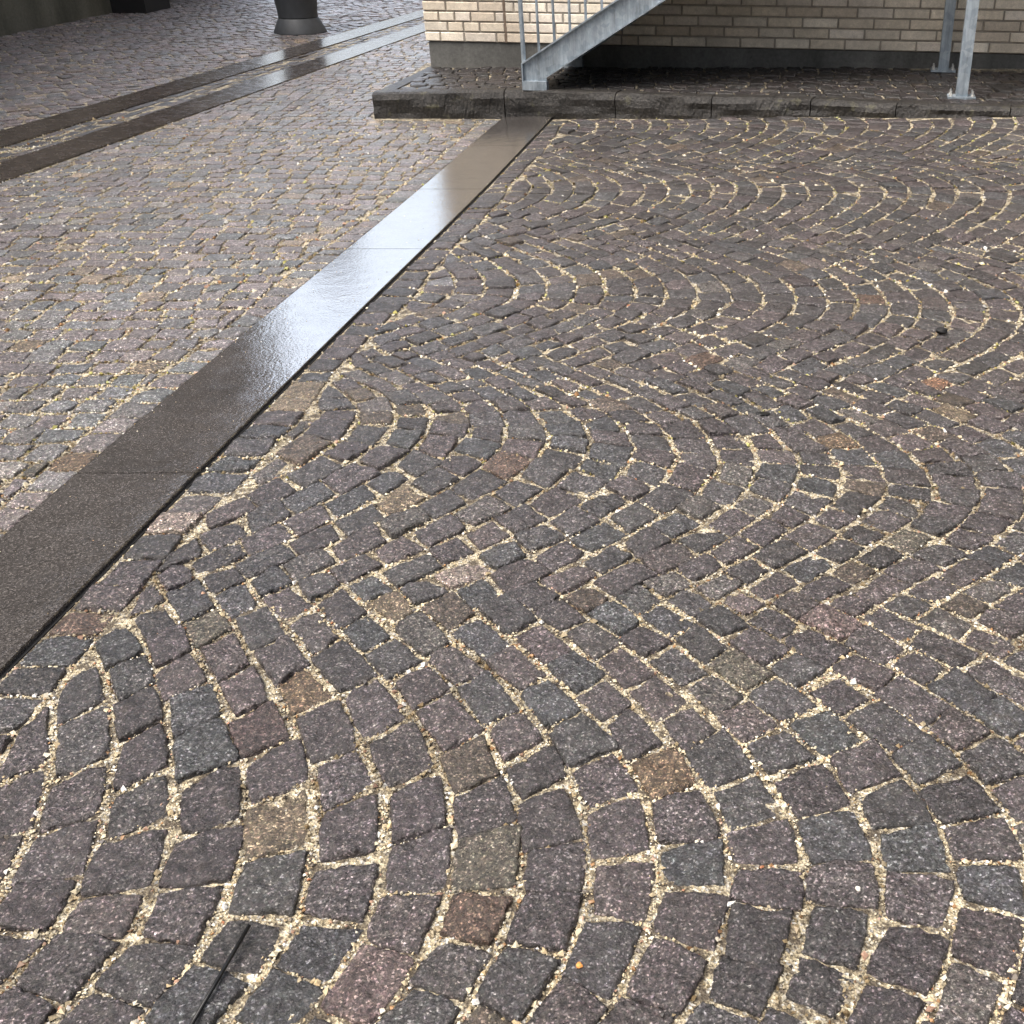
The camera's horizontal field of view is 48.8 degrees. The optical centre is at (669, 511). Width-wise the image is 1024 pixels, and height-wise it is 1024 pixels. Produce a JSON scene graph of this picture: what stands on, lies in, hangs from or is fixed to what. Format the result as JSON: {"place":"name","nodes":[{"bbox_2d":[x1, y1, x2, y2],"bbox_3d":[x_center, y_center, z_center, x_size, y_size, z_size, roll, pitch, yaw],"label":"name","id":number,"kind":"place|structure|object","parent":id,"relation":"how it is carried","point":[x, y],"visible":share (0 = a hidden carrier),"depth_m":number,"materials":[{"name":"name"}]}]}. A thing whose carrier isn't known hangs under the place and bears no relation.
{"place":"outdoors","nodes":[
{"label":"outdoors","id":0,"kind":"place"},
{"bbox_2d":[0,0,422,130],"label":"sett paving","id":1,"kind":"structure","parent":0,"point":[254,13],"depth_m":10.24,"materials":[{"name":"stone"}]},
{"bbox_2d":[274,0,326,35],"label":"steel column","id":2,"kind":"structure","parent":1,"relation":"on","point":[297,17],"depth_m":10.91,"materials":[{"name":"black metal"}]},
{"bbox_2d":[0,32,498,536],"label":"sett paving","id":3,"kind":"structure","parent":0,"point":[48,352],"depth_m":4.83,"materials":[{"name":"stone"}]},
{"bbox_2d":[0,116,1023,1023],"bbox_3d":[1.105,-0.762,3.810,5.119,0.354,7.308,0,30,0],"label":"cobbled pavement","id":4,"kind":"structure","parent":0,"point":[82,946],"depth_m":2.27,"materials":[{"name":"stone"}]},
{"bbox_2d":[189,924,250,1023],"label":"black rod","id":5,"kind":"object","parent":4,"relation":"on","point":[218,977],"visible":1,"depth_m":1.56,"materials":[{"name":"plastic"}]},
{"bbox_2d":[576,962,582,968],"bbox_3d":[-0.129,0.644,1.578,0.010,0.007,0.010,-23,37,-34],"label":"pebble","id":6,"kind":"object","parent":4,"relation":"on","point":[579,965],"visible":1,"depth_m":1.58,"materials":[{"name":"orange stone"}]},
{"bbox_2d":[756,411,769,415],"bbox_3d":[0.270,-0.285,3.218,0.043,0.006,0.025,0,30,0],"label":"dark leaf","id":7,"kind":"object","parent":4,"relation":"on","point":[761,413],"visible":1,"depth_m":3.21,"materials":[{"name":"plant"}]},
{"bbox_2d":[936,327,947,333],"bbox_3d":[0.930,-0.621,3.792,0.040,0.023,0.040,14,33,23],"label":"pebble","id":8,"kind":"object","parent":4,"relation":"on","point":[941,330],"visible":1,"depth_m":3.78,"materials":[{"name":"black stone"}]},
{"bbox_2d":[0,0,1023,1023],"bbox_3d":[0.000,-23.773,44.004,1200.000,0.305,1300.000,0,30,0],"label":"ground","id":9,"kind":"structure","parent":0,"point":[285,921],"depth_m":2.20,"materials":[{"name":"beige sand"}]},
{"bbox_2d":[0,0,170,36],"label":"concrete building","id":10,"kind":"structure","parent":9,"relation":"on","point":[16,16],"depth_m":11.69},
{"bbox_2d":[0,17,424,161],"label":"channel setts","id":11,"kind":"structure","parent":9,"relation":"on","point":[297,59],"depth_m":7.82,"materials":[{"name":"stone"}]},
{"bbox_2d":[0,10,425,182],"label":"drainage channel","id":12,"kind":"object","parent":9,"relation":"on","point":[31,162],"visible":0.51,"depth_m":7.71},
{"bbox_2d":[0,116,552,679],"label":"granite strip","id":13,"kind":"object","parent":9,"relation":"on","point":[130,486],"visible":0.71,"depth_m":3.17,"materials":[{"name":"grey stone"}]},
{"bbox_2d":[372,66,1023,118],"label":"kerb","id":14,"kind":"structure","parent":9,"relation":"on","point":[393,101],"depth_m":6.91,"materials":[{"name":"stone"}]},
{"bbox_2d":[400,63,1023,107],"bbox_3d":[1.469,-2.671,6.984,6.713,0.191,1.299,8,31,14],"label":"platform paving","id":15,"kind":"structure","parent":9,"relation":"on","point":[1001,83],"depth_m":7.22,"materials":[{"name":"stone"}]},
{"bbox_2d":[518,0,979,99],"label":"steel staircase","id":16,"kind":"structure","parent":15,"relation":"on","point":[572,47],"depth_m":6.89,"materials":[{"name":"metal"}]},
{"bbox_2d":[422,0,1023,68],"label":"brick building","id":17,"kind":"structure","parent":9,"relation":"on","point":[855,34],"depth_m":7.64,"materials":[{"name":"brick"}]}
]}

